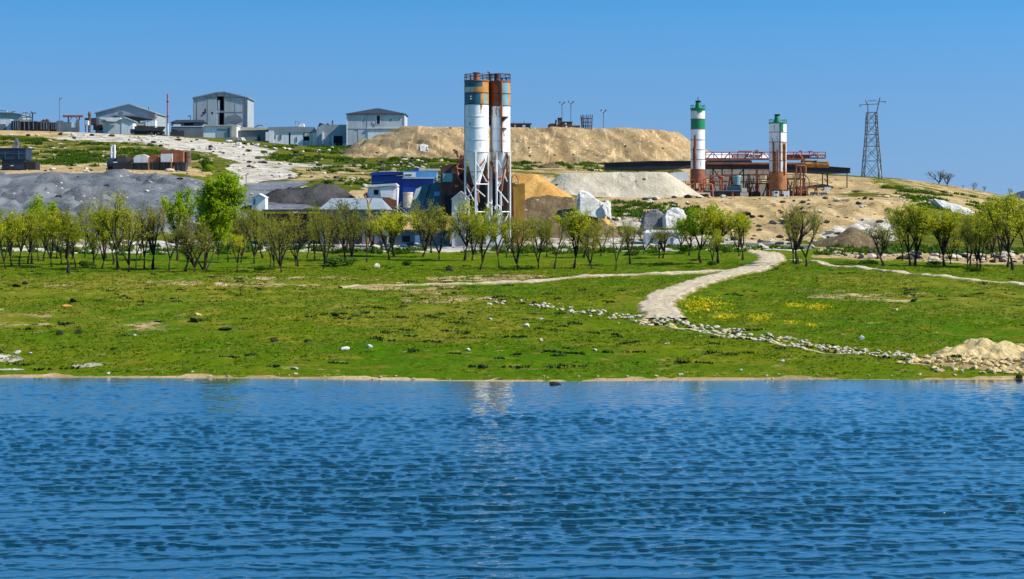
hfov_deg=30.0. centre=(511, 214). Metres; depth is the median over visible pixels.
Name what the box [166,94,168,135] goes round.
red pole
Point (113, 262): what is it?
tree
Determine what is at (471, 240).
tree
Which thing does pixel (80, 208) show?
tree
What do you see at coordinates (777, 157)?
cement silo
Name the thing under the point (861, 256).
dark rubble
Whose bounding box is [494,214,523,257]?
tree
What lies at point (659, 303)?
dirt road
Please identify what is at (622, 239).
tree
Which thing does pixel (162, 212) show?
tree
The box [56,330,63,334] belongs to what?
boulder
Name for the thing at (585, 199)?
chalk block
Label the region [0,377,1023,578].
water
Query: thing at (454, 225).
tree
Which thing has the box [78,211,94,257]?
tree
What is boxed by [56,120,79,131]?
block wall
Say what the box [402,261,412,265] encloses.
bush
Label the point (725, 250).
bush
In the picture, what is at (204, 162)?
bush
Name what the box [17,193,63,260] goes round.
tree
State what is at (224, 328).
boulder
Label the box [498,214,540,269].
tree
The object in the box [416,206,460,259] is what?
tree
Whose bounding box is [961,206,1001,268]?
tree
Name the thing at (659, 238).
tree
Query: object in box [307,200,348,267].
tree
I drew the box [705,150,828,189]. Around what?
conveyor bridge
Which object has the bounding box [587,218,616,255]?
tree
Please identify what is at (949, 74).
sky
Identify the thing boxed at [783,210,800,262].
tree
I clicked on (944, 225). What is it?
tree
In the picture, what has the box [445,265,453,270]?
boulder
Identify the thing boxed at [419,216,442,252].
tree
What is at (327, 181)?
bush
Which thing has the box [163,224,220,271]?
tree
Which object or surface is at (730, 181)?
feed platform
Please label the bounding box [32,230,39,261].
tree
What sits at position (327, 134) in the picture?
grey annex
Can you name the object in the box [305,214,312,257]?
tree
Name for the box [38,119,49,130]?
waste bin
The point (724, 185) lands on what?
feed platform
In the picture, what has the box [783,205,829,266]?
tree
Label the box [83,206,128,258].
tree
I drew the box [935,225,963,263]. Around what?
tree
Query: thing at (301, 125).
solar heater
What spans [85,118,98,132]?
water tank
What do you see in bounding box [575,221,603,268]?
tree
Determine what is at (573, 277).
dirt track
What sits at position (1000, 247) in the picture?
tree
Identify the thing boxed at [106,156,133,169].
tank wagon
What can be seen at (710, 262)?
bush
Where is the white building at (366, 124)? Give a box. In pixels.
[346,108,408,145]
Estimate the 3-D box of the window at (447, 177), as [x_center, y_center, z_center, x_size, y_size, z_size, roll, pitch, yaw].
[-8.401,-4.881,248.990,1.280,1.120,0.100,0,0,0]
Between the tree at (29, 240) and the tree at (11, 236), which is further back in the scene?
the tree at (29, 240)
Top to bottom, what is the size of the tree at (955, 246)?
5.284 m
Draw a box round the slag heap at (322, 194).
[265,183,354,207]
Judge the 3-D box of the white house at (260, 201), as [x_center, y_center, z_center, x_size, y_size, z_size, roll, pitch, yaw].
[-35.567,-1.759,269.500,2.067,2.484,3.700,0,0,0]
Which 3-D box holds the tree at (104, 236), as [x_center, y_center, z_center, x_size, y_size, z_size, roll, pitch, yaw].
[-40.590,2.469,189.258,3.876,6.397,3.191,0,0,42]
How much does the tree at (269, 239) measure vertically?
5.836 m
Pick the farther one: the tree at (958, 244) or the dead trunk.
the dead trunk
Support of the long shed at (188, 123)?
on the ground at (422, 364)
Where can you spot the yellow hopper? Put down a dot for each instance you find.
(518, 199)
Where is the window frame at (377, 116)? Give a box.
[376,115,379,123]
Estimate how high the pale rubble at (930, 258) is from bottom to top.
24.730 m
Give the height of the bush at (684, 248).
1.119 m
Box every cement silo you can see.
[464,72,489,247]
[487,71,510,242]
[690,101,705,192]
[769,114,786,195]
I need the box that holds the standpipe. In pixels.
[110,145,115,157]
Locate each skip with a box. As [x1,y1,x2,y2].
[133,154,149,169]
[148,154,160,169]
[160,154,173,169]
[173,150,187,171]
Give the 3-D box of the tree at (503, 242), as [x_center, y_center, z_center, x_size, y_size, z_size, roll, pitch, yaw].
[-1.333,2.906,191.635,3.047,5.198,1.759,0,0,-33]
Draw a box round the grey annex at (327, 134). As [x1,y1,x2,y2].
[316,120,345,145]
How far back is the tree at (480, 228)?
184.66 m
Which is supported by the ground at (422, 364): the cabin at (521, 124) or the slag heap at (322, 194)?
the slag heap at (322, 194)
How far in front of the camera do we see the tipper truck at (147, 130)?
484.02 m
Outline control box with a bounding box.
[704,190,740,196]
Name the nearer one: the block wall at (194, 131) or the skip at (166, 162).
the skip at (166, 162)
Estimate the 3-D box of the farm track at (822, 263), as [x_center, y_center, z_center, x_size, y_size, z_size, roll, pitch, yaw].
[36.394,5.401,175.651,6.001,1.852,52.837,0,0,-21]
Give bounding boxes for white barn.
[643,230,680,244]
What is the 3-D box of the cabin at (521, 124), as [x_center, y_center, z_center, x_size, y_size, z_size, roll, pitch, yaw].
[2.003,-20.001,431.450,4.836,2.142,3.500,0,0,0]
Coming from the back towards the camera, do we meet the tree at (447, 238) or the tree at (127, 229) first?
the tree at (447, 238)
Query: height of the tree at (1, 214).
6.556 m
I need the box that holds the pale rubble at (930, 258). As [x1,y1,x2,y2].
[0,131,1023,262]
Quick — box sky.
[0,0,1023,195]
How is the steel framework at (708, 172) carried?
on the ground at (422, 364)
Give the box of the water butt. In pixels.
[403,192,412,207]
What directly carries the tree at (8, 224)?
on the ground at (422, 364)
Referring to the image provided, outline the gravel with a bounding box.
[487,298,1013,372]
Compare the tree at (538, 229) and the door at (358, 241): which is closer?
the tree at (538, 229)
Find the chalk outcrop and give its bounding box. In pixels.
[928,198,974,214]
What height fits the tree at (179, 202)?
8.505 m
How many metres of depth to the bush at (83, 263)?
191.56 m
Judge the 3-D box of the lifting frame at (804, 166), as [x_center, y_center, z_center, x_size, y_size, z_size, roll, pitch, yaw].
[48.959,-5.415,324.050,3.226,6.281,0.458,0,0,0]
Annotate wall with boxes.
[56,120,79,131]
[171,126,203,136]
[467,245,536,247]
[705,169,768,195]
[742,243,774,245]
[780,245,811,248]
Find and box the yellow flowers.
[678,290,833,326]
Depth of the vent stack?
481.69 m
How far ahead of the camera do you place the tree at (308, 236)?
192.13 m
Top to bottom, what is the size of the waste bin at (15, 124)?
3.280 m
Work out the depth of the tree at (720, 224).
190.49 m
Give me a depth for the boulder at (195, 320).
121.93 m
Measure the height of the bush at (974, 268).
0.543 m
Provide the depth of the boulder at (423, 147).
410.38 m
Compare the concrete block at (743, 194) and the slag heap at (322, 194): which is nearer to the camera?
the slag heap at (322, 194)
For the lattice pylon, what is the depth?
379.90 m
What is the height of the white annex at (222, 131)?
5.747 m
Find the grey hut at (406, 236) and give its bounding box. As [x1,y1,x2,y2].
[393,229,450,245]
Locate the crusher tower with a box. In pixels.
[440,149,463,227]
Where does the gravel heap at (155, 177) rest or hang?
on the ground at (422, 364)
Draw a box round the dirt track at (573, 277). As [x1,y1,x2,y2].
[339,268,744,288]
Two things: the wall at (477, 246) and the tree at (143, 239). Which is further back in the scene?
the wall at (477, 246)
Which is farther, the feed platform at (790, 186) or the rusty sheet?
the feed platform at (790, 186)
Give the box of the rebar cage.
[580,114,592,128]
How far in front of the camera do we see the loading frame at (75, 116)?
488.50 m
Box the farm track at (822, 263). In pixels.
[787,259,1023,285]
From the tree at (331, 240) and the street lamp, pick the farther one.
the street lamp
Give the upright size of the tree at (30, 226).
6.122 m
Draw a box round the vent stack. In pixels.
[87,111,91,132]
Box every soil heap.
[811,238,827,244]
[818,227,883,247]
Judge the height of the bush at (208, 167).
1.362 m
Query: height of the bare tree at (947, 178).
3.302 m
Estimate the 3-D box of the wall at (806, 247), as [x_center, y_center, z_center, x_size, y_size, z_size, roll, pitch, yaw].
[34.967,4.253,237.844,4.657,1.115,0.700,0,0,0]
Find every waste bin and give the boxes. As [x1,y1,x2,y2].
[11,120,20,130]
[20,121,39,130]
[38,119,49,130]
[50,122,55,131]
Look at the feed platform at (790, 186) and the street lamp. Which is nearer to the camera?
the feed platform at (790, 186)
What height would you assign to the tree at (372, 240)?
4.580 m
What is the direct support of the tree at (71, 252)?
on the ground at (422, 364)
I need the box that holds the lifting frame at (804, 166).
[792,164,809,195]
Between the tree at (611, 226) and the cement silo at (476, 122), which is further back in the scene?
the cement silo at (476, 122)
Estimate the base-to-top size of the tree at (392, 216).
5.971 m
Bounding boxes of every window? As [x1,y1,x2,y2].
[402,236,409,241]
[443,173,451,181]
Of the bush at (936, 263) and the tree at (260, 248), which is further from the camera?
the tree at (260, 248)
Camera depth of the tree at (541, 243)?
189.74 m
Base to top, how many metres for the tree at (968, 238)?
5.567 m
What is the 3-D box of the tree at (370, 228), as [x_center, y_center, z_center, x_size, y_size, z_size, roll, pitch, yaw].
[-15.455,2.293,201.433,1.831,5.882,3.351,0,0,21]
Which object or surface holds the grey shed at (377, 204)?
on the ground at (422, 364)
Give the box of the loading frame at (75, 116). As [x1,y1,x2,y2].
[62,115,83,121]
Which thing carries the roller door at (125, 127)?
in the white house at (121, 125)
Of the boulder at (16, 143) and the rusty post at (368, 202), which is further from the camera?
the boulder at (16, 143)
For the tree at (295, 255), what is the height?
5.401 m
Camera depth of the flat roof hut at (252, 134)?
492.00 m
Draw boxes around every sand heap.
[342,126,709,169]
[445,174,614,232]
[551,172,702,197]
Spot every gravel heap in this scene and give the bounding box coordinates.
[1,182,68,202]
[35,171,72,188]
[61,185,143,202]
[91,169,140,178]
[135,173,201,190]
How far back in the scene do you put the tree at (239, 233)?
205.01 m
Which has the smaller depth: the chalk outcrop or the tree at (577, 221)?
the tree at (577, 221)
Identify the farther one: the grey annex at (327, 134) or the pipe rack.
the grey annex at (327, 134)
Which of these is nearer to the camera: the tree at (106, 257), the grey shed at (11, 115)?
the tree at (106, 257)
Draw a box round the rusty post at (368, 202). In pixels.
[364,195,371,246]
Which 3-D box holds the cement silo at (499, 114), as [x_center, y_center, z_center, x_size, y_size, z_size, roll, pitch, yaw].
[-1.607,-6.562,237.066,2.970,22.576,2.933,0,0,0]
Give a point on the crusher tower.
(452, 180)
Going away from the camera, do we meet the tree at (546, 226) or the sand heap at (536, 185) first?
the tree at (546, 226)
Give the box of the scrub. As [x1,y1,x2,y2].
[0,135,1023,255]
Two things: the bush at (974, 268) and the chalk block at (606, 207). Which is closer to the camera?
the bush at (974, 268)
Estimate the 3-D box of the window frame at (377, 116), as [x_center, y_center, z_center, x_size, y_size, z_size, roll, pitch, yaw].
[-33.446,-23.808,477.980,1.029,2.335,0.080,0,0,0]
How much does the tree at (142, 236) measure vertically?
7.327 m
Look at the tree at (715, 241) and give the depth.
184.56 m
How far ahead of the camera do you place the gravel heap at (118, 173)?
291.03 m
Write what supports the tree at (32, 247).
on the ground at (422, 364)
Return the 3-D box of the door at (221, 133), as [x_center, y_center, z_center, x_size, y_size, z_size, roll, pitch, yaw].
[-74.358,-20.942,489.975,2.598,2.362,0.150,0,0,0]
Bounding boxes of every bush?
[31,141,43,144]
[78,261,95,267]
[202,157,209,169]
[206,164,213,171]
[253,265,275,269]
[321,180,333,183]
[323,256,356,265]
[326,169,336,172]
[338,157,352,160]
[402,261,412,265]
[519,160,530,164]
[625,250,639,255]
[678,244,690,252]
[707,260,717,264]
[721,247,727,252]
[859,259,878,263]
[926,260,941,265]
[964,266,986,271]
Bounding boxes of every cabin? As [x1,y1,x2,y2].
[363,183,398,207]
[510,121,531,127]
[548,118,579,127]
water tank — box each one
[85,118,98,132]
[732,176,740,187]
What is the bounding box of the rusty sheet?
[160,150,174,153]
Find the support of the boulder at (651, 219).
on the ground at (422, 364)
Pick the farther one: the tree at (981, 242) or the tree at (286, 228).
the tree at (981, 242)
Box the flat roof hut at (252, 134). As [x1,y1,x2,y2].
[238,125,268,142]
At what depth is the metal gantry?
491.90 m
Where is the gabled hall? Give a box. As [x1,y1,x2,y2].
[93,104,165,134]
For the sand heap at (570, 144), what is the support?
on the ground at (422, 364)
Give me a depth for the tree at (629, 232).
192.79 m
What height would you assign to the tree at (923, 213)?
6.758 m
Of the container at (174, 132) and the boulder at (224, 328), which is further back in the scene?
the container at (174, 132)
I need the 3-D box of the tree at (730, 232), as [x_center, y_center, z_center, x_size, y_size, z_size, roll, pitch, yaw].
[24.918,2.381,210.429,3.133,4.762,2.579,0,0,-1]
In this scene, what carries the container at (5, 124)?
on the ground at (422, 364)
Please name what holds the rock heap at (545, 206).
on the ground at (422, 364)
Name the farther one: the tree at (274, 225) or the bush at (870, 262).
the bush at (870, 262)
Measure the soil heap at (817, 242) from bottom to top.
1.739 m
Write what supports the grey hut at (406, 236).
on the ground at (422, 364)
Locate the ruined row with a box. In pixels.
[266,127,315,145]
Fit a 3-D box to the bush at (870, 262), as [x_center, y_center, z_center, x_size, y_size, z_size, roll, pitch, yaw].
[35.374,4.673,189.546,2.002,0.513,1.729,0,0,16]
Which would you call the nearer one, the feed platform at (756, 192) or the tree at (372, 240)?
the tree at (372, 240)
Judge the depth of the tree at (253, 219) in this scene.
202.82 m
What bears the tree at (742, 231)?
on the ground at (422, 364)
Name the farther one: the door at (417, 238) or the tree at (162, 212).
the door at (417, 238)
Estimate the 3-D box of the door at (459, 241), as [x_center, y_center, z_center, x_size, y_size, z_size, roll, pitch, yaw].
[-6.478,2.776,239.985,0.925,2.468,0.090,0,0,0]
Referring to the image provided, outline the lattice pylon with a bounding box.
[860,98,885,178]
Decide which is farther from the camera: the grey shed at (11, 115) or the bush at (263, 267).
the grey shed at (11, 115)
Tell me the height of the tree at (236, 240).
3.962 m
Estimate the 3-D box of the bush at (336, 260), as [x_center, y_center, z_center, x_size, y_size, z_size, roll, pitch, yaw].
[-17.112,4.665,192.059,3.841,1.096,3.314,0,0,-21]
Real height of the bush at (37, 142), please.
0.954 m
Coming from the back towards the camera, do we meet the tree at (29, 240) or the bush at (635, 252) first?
the bush at (635, 252)
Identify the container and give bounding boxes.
[0,119,10,129]
[170,129,185,135]
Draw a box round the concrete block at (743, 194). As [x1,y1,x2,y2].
[740,192,747,196]
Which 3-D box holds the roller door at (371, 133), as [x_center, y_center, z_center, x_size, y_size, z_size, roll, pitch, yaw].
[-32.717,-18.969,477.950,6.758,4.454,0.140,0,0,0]
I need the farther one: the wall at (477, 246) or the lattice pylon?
the lattice pylon
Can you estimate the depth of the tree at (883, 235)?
184.83 m
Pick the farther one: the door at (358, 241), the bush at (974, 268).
the door at (358, 241)
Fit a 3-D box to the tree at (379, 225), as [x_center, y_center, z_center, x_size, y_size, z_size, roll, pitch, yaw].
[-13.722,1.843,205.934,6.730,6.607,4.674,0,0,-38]
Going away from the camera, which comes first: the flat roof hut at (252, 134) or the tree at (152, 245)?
the tree at (152, 245)
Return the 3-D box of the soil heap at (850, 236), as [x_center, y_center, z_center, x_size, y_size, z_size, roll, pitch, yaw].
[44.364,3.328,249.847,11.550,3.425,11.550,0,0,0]
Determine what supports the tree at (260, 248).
on the ground at (422, 364)
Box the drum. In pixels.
[185,152,190,164]
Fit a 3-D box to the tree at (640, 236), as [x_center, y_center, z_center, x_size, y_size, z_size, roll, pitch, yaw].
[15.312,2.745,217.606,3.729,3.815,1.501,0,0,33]
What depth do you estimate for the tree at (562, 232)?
186.32 m
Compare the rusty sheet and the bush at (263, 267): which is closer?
the bush at (263, 267)
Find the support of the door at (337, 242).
in the grey shed at (377, 204)
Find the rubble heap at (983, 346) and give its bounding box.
[916,337,1023,359]
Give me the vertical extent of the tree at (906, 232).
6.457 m
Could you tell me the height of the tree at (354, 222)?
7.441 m
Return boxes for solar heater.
[295,121,304,126]
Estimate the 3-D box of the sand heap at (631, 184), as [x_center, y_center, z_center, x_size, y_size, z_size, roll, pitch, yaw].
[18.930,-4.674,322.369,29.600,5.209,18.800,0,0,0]
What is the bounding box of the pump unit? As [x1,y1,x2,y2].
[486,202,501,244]
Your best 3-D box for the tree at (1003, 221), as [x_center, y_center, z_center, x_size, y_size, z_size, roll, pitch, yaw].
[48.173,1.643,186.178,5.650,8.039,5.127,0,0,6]
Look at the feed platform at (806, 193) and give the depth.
327.02 m
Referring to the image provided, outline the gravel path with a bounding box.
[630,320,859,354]
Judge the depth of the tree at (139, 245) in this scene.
189.46 m
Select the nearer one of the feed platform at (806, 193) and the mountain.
the feed platform at (806, 193)
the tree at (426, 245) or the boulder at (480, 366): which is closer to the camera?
the boulder at (480, 366)
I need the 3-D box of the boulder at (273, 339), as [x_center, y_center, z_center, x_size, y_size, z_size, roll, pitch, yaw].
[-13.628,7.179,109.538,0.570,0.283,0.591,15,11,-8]
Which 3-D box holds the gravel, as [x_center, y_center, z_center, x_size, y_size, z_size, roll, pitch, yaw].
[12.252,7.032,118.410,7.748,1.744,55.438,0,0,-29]
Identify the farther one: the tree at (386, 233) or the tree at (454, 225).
the tree at (386, 233)
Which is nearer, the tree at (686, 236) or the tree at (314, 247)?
the tree at (314, 247)
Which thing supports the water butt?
on the ground at (422, 364)
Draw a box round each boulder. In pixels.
[12,138,19,147]
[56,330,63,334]
[190,318,198,322]
[218,327,231,330]
[270,337,278,341]
[418,144,427,151]
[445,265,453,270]
[478,364,487,368]
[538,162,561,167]
[640,209,667,229]
[662,207,685,228]
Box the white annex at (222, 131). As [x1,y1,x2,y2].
[202,125,240,138]
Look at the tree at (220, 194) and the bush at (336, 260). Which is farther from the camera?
the bush at (336, 260)
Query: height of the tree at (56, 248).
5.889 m
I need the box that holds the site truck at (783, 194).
[773,191,788,196]
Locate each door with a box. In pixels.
[121,123,132,133]
[217,129,226,137]
[325,216,338,244]
[352,219,361,244]
[368,130,391,138]
[415,235,419,242]
[457,227,463,246]
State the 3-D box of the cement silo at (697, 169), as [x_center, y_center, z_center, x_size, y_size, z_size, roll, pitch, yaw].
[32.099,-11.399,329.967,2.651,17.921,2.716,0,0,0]
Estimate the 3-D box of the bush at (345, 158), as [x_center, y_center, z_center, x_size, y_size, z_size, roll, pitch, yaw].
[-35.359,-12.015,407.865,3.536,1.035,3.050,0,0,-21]
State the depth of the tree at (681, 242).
226.76 m
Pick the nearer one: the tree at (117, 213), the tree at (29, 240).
the tree at (117, 213)
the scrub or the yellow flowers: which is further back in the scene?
the scrub
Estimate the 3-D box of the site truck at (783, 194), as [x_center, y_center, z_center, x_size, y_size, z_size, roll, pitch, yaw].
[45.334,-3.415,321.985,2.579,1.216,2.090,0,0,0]
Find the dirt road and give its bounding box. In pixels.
[636,247,787,319]
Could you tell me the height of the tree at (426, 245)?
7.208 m
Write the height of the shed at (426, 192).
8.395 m
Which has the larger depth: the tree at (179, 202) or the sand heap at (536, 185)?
the sand heap at (536, 185)
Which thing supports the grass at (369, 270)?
on the ground at (422, 364)
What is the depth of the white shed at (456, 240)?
240.00 m
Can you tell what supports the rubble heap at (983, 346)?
on the ground at (422, 364)
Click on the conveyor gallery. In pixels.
(637, 166)
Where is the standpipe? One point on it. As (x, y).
(112, 151)
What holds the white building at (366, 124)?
on the ground at (422, 364)
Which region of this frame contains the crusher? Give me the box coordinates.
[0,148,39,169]
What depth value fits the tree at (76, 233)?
164.95 m
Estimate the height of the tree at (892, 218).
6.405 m
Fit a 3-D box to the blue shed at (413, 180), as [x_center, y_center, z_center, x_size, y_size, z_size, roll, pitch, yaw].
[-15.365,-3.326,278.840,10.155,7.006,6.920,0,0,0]
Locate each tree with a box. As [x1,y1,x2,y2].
[0,205,26,268]
[0,208,7,239]
[1,210,25,266]
[3,210,46,264]
[14,214,44,263]
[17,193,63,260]
[22,206,57,262]
[28,207,71,266]
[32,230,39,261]
[33,204,91,273]
[42,210,71,257]
[43,215,71,263]
[53,215,80,267]
[75,191,109,251]
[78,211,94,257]
[82,232,106,264]
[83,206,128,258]
[86,208,113,268]
[88,186,139,268]
[88,209,136,264]
[95,208,155,271]
[132,200,157,269]
[133,203,171,268]
[133,216,155,267]
[134,208,147,258]
[149,195,192,270]
[158,217,211,270]
[160,186,202,260]
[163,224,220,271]
[192,169,250,269]
[213,221,231,259]
[221,218,242,261]
[222,232,246,272]
[228,204,261,261]
[234,203,272,263]
[244,216,281,257]
[252,209,301,271]
[254,222,277,265]
[256,212,281,266]
[280,217,311,265]
[282,210,320,266]
[305,211,335,258]
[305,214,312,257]
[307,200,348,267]
[324,219,342,253]
[325,197,363,264]
[325,214,361,258]
[358,217,382,252]
[359,210,375,261]
[362,202,420,259]
[372,207,411,256]
[374,218,387,253]
[406,195,448,256]
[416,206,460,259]
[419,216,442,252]
[440,196,491,260]
[452,213,481,259]
[468,200,510,269]
[484,206,515,253]
[488,223,511,266]
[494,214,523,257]
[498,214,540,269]
[524,213,554,254]
[524,218,554,267]
[537,215,575,268]
[538,216,552,256]
[550,203,600,268]
[567,222,602,257]
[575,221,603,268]
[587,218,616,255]
[603,221,626,269]
[610,218,644,263]
[635,224,658,253]
[643,226,677,258]
[651,229,665,258]
[668,216,687,250]
[672,202,726,262]
[672,221,699,255]
[691,205,746,262]
[701,221,724,265]
[726,217,752,255]
[727,210,754,259]
[767,200,832,263]
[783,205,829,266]
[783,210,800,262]
[856,222,907,265]
[881,204,918,259]
[885,203,928,265]
[889,200,938,265]
[922,206,964,266]
[926,169,944,183]
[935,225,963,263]
[943,172,953,185]
[951,212,992,266]
[951,222,960,260]
[953,217,983,266]
[957,206,987,265]
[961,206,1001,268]
[973,197,1008,260]
[978,191,1023,269]
[978,211,994,261]
[978,228,998,257]
[993,196,1023,266]
[996,201,1022,259]
[1009,192,1023,263]
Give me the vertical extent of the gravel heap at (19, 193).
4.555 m
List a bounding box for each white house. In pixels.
[100,116,137,133]
[251,194,268,210]
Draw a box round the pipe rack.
[698,175,723,196]
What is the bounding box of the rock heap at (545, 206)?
[503,195,620,237]
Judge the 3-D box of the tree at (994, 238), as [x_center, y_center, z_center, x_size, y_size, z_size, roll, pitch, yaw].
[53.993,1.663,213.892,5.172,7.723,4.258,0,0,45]
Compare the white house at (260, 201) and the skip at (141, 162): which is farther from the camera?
the skip at (141, 162)
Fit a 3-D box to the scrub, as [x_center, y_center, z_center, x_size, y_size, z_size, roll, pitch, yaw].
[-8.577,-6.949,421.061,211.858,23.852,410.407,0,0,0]
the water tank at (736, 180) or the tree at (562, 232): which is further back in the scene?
the water tank at (736, 180)
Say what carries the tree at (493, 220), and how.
on the ground at (422, 364)
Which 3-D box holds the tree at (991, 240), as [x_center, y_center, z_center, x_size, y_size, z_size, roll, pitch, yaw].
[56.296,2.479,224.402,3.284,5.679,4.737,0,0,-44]
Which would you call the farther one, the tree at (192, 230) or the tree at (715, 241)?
the tree at (715, 241)
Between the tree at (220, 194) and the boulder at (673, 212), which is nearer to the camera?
the tree at (220, 194)
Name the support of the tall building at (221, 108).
on the ground at (422, 364)
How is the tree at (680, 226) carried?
on the ground at (422, 364)
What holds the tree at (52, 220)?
on the ground at (422, 364)
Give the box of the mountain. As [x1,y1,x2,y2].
[1010,191,1023,198]
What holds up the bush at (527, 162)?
on the ground at (422, 364)
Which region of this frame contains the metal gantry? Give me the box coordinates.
[22,111,35,120]
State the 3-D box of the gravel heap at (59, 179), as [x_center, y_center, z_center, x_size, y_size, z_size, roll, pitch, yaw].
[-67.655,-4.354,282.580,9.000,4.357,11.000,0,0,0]
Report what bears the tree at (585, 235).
on the ground at (422, 364)
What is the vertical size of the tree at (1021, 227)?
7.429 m
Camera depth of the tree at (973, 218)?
189.86 m
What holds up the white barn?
on the ground at (422, 364)
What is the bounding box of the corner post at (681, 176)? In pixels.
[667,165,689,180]
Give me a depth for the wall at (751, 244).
242.27 m
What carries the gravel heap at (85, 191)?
on the ground at (422, 364)
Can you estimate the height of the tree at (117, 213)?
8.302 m
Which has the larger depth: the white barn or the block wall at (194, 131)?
the block wall at (194, 131)
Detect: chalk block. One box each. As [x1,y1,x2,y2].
[576,190,606,218]
[602,200,611,218]
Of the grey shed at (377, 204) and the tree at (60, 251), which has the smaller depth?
the tree at (60, 251)
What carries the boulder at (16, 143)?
on the ground at (422, 364)
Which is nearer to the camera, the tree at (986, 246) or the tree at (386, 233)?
the tree at (986, 246)
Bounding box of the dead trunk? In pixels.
[823,174,831,190]
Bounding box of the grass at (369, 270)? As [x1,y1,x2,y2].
[0,260,1023,374]
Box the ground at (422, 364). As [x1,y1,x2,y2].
[0,130,1023,380]
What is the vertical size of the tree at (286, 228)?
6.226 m
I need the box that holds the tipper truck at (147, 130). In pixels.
[130,126,164,134]
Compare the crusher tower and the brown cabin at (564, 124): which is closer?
the crusher tower
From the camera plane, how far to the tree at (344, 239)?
205.66 m
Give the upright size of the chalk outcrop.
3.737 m
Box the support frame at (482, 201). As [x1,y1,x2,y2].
[466,163,508,240]
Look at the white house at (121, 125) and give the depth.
492.00 m
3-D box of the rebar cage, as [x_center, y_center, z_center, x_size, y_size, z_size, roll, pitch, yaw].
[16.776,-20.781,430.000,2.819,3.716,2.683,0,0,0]
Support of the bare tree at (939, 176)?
on the ground at (422, 364)
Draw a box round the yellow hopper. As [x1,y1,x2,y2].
[511,174,524,244]
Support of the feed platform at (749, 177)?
on the ground at (422, 364)
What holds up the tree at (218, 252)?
on the ground at (422, 364)
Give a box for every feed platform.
[698,180,726,196]
[709,171,731,189]
[745,179,768,195]
[747,174,769,195]
[787,174,805,195]
[796,183,817,195]
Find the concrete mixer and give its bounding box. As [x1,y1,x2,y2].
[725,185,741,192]
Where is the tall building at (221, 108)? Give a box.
[192,91,255,128]
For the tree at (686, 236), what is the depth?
215.45 m
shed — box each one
[0,110,29,120]
[170,120,206,136]
[319,198,391,244]
[370,168,440,214]
[410,183,444,228]
[451,191,469,246]
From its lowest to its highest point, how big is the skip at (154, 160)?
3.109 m
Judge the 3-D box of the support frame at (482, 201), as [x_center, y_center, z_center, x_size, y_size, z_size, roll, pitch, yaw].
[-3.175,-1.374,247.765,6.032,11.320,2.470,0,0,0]
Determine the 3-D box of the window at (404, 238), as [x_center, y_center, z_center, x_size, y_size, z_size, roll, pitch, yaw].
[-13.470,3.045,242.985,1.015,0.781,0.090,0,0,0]
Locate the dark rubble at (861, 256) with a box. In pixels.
[0,132,1022,263]
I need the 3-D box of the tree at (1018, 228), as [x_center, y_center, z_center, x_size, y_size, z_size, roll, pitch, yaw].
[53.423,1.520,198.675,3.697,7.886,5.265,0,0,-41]
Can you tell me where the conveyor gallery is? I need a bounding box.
[603,161,849,188]
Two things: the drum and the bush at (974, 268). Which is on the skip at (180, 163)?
the drum
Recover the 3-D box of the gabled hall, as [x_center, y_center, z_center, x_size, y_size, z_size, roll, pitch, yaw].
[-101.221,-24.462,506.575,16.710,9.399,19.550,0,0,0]
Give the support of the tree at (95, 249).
on the ground at (422, 364)
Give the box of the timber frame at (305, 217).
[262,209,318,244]
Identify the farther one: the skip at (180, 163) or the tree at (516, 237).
the skip at (180, 163)

